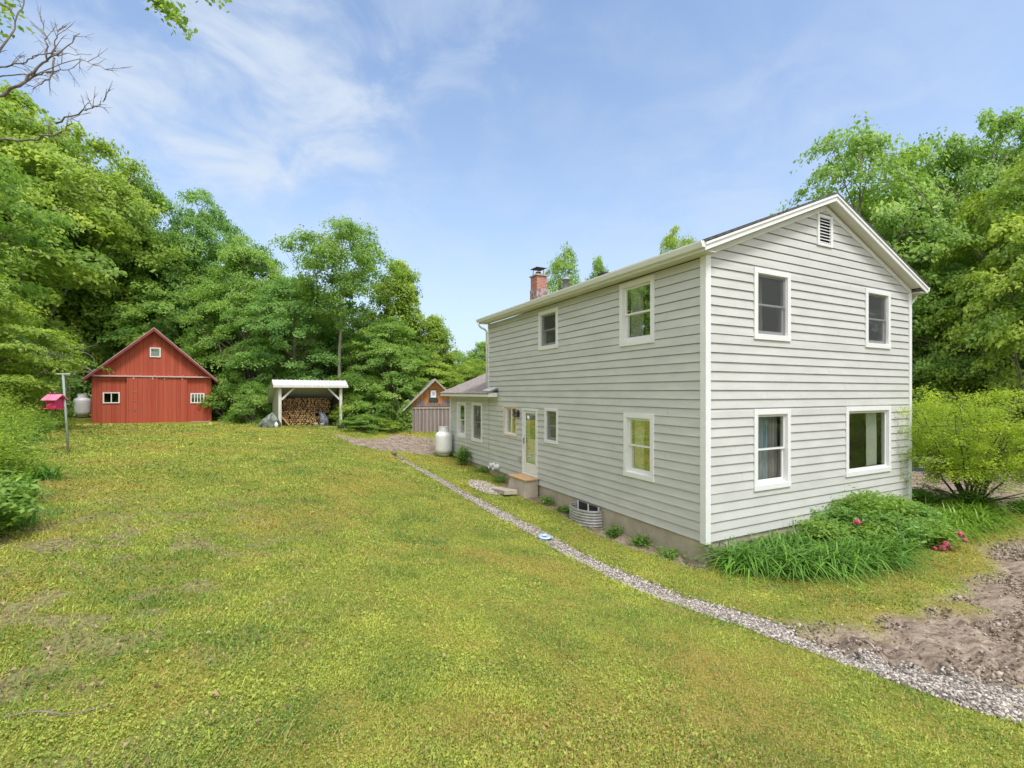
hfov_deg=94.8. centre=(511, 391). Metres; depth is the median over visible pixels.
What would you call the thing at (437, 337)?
tree
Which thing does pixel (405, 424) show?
climbing vine
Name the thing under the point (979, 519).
daylily clump
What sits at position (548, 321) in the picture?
window
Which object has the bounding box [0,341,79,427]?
bush
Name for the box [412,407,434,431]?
plank door
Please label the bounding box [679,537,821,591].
daylily clump
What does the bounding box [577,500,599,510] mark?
basement window
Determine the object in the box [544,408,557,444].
window
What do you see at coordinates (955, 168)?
tree
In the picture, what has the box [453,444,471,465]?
weed
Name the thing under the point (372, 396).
bush
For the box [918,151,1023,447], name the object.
tree
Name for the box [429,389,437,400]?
window
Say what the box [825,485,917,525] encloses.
perennial
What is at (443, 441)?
propane tank
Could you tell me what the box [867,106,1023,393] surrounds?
tree
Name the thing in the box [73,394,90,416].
propane tank
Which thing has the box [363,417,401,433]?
bush
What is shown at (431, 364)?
tree
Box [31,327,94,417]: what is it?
brushwood
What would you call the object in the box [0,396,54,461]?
border plant
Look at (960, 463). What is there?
shrub
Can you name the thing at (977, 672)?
soil clods
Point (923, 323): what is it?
tree
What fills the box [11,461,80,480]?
iris clump
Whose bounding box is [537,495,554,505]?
weed
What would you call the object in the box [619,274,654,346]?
window
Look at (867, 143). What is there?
tree
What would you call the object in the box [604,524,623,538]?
weed
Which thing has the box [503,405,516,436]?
window
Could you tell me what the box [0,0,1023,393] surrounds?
sky
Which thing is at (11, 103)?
tree
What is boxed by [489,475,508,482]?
weed
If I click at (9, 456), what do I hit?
border plant
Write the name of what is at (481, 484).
gravel pad
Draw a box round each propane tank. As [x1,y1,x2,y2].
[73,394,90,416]
[435,426,451,455]
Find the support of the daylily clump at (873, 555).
on the ground at (932, 642)
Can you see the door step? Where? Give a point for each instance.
(524, 486)
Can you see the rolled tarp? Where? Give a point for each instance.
(323, 418)
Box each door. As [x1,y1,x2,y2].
[127,377,157,422]
[158,377,186,421]
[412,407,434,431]
[435,407,449,431]
[523,411,535,474]
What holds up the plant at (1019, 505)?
on the ground at (932, 642)
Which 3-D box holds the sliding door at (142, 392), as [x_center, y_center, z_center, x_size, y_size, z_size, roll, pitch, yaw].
[-19.609,0.425,24.978,1.300,2.510,0.055,0,0,-32]
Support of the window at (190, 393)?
in the barn
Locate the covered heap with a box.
[258,412,280,427]
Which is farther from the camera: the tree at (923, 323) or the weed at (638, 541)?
the tree at (923, 323)
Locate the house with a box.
[440,192,929,561]
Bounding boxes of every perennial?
[795,512,857,543]
[806,501,882,528]
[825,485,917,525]
[833,518,897,544]
[846,488,924,519]
[860,510,937,548]
[881,492,939,515]
[889,502,951,524]
[900,510,967,550]
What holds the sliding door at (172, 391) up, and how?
in the barn
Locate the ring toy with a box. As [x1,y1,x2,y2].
[538,534,550,540]
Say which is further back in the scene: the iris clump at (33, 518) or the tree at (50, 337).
the tree at (50, 337)
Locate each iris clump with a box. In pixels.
[1,462,66,501]
[1,502,72,530]
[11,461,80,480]
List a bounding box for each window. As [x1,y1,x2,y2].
[103,392,119,402]
[150,347,160,356]
[190,393,203,402]
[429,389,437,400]
[457,402,465,438]
[471,402,482,442]
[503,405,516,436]
[538,307,558,350]
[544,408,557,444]
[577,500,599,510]
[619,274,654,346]
[623,413,654,481]
[753,267,790,341]
[753,409,790,491]
[844,406,891,476]
[859,288,890,348]
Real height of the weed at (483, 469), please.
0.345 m
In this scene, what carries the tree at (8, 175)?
on the ground at (932, 642)
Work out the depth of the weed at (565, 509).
12.33 m
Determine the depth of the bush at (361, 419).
24.01 m
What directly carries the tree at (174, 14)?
on the ground at (932, 642)
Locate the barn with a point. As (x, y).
(156, 376)
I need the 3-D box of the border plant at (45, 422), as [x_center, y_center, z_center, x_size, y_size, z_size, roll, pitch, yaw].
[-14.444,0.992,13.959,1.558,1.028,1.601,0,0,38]
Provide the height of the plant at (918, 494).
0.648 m
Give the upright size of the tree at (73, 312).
10.362 m
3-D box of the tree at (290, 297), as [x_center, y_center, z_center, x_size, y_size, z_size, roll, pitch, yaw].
[-12.901,-2.565,28.554,8.460,9.162,8.556,0,0,21]
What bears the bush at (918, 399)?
on the ground at (932, 642)
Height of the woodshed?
2.930 m
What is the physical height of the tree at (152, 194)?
18.075 m
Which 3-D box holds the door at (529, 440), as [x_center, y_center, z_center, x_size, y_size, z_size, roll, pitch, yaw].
[0.590,1.535,14.374,0.191,1.911,0.782,0,0,-27]
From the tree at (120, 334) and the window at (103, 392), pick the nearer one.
the window at (103, 392)
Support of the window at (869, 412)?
in the house
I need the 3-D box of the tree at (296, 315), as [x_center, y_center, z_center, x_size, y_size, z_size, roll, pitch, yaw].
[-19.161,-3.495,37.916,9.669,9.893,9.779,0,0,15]
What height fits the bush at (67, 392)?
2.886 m
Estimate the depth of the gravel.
5.11 m
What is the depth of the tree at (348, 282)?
25.83 m
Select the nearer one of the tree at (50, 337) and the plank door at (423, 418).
the tree at (50, 337)
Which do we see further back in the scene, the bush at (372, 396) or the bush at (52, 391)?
the bush at (372, 396)
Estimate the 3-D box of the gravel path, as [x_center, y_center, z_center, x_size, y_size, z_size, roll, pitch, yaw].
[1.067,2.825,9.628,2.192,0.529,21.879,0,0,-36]
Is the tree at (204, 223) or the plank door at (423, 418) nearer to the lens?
the plank door at (423, 418)
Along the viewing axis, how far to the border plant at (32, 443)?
9.46 m
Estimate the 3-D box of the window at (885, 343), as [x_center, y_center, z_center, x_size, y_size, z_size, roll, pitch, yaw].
[8.632,-1.730,11.259,1.098,1.380,0.272,0,0,-27]
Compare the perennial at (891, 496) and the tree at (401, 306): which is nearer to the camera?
the perennial at (891, 496)
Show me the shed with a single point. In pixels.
(430, 409)
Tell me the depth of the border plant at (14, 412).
11.35 m
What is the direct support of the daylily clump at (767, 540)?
on the ground at (932, 642)
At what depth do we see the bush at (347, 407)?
24.98 m
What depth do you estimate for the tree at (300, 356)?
35.60 m
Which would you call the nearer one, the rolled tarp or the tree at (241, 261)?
the rolled tarp
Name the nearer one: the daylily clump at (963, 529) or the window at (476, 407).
the daylily clump at (963, 529)
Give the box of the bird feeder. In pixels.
[40,373,69,450]
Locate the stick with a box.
[3,704,113,717]
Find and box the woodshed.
[266,379,347,426]
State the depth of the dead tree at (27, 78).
11.98 m
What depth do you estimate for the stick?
2.49 m
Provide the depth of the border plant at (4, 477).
5.87 m
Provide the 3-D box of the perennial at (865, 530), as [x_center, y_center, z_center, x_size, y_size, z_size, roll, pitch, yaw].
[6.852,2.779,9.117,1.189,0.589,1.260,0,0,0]
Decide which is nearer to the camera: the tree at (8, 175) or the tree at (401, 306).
the tree at (8, 175)
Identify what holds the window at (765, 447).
in the house
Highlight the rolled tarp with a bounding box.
[319,410,328,425]
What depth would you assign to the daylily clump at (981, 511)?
10.75 m
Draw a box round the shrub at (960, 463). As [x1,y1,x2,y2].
[876,382,1023,501]
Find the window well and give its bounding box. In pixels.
[569,500,602,528]
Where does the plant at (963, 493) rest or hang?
on the ground at (932, 642)
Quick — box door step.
[507,473,538,497]
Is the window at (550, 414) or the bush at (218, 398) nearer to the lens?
the window at (550, 414)
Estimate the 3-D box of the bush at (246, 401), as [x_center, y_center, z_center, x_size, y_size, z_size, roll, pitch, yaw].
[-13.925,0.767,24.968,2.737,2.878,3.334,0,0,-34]
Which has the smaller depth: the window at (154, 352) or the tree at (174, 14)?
the tree at (174, 14)
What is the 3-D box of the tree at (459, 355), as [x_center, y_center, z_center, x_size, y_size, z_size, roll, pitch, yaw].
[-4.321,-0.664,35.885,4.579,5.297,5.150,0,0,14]
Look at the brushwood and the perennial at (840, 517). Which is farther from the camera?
the brushwood
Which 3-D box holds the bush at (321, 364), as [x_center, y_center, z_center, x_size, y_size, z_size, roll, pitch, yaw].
[-11.927,-0.245,30.297,8.002,6.056,6.569,0,0,23]
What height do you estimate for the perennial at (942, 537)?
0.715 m
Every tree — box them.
[0,0,132,141]
[0,0,232,42]
[0,79,152,390]
[0,117,201,370]
[0,154,79,403]
[0,226,79,337]
[0,274,113,420]
[24,160,192,392]
[24,252,131,394]
[77,249,258,376]
[112,187,260,375]
[175,231,309,413]
[180,271,290,380]
[212,273,355,418]
[218,305,307,383]
[254,323,367,380]
[267,213,406,379]
[296,301,390,393]
[326,314,437,425]
[362,258,442,405]
[378,357,462,407]
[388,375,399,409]
[410,312,466,387]
[440,349,481,380]
[452,358,485,383]
[464,340,485,378]
[542,241,580,293]
[585,255,608,280]
[660,225,696,253]
[770,110,986,385]
[857,181,973,252]
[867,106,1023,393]
[875,126,1023,396]
[898,243,957,397]
[912,251,1023,454]
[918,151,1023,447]
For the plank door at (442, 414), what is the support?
in the shed
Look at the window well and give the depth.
11.28 m
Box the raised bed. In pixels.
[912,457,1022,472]
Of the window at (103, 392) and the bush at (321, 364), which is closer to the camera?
the window at (103, 392)
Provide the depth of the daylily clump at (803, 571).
7.75 m
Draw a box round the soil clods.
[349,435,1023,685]
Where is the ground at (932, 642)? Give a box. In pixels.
[0,394,1023,767]
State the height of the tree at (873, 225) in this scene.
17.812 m
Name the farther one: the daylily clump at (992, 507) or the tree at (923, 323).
the tree at (923, 323)
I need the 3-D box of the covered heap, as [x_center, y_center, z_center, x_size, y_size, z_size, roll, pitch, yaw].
[-11.700,1.354,22.728,1.018,0.761,0.729,0,0,-14]
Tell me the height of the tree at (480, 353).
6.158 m
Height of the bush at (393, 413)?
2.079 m
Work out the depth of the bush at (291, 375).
26.99 m
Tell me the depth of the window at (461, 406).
19.68 m
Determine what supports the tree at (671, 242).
on the ground at (932, 642)
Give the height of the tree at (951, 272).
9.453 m
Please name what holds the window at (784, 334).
in the house
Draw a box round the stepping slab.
[489,487,516,494]
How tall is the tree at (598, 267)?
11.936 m
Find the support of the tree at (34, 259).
on the ground at (932, 642)
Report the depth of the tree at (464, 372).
32.02 m
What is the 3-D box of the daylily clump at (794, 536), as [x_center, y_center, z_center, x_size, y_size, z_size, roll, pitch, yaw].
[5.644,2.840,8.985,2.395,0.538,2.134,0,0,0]
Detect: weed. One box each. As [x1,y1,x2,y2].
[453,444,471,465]
[472,465,488,472]
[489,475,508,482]
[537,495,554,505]
[553,505,569,513]
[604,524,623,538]
[626,532,651,547]
[651,543,686,560]
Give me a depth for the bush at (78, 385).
27.26 m
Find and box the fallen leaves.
[0,484,972,767]
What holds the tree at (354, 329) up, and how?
on the ground at (932, 642)
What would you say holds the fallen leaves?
on the ground at (932, 642)
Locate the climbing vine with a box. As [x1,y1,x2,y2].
[396,399,412,431]
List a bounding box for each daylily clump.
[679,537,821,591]
[710,537,865,590]
[732,529,832,577]
[755,520,838,561]
[771,531,916,590]
[798,530,943,583]
[828,528,957,577]
[920,500,1023,529]
[931,491,1023,518]
[936,502,1022,538]
[940,512,1016,544]
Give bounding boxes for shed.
[403,379,449,431]
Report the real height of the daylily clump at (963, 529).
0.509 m
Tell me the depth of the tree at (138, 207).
29.85 m
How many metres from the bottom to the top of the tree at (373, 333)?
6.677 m
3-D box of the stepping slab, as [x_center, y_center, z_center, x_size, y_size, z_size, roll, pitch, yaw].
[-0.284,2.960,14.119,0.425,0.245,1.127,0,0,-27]
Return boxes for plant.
[0,383,57,438]
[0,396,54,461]
[0,413,63,465]
[0,428,58,488]
[0,467,32,492]
[0,470,50,535]
[3,410,61,441]
[912,483,956,507]
[943,486,1003,508]
[1000,498,1023,512]
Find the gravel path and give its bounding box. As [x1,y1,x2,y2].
[402,461,1023,718]
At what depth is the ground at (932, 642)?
4.81 m
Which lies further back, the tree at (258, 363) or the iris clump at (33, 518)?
the tree at (258, 363)
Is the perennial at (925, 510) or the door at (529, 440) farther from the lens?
the door at (529, 440)
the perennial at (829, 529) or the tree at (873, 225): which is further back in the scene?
the tree at (873, 225)
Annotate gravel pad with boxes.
[467,479,499,494]
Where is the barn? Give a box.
[82,328,217,422]
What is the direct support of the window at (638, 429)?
in the house
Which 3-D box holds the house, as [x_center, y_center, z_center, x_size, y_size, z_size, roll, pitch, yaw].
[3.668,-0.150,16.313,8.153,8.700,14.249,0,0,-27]
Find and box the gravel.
[401,460,1023,725]
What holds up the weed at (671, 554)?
on the ground at (932, 642)
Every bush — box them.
[0,338,76,424]
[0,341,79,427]
[12,320,100,413]
[35,378,77,418]
[198,368,255,421]
[218,368,349,423]
[224,379,271,424]
[256,344,366,405]
[328,392,369,427]
[334,414,392,434]
[335,388,395,429]
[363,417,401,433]
[374,398,408,429]
[912,394,973,457]
[969,400,1022,453]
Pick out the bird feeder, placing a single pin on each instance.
(55, 401)
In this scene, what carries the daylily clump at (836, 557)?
on the ground at (932, 642)
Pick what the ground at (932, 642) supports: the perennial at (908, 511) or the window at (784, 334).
the perennial at (908, 511)
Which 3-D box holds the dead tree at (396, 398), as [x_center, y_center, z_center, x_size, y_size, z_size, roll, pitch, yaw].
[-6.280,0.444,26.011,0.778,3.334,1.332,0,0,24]
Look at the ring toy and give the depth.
9.57 m
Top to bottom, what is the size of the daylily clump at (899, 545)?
0.530 m
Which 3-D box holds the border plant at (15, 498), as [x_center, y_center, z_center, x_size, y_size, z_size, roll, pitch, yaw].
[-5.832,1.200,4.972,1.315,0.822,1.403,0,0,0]
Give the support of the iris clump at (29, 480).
on the ground at (932, 642)
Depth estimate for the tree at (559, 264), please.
29.53 m
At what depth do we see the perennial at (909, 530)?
9.02 m
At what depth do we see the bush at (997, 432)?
20.58 m

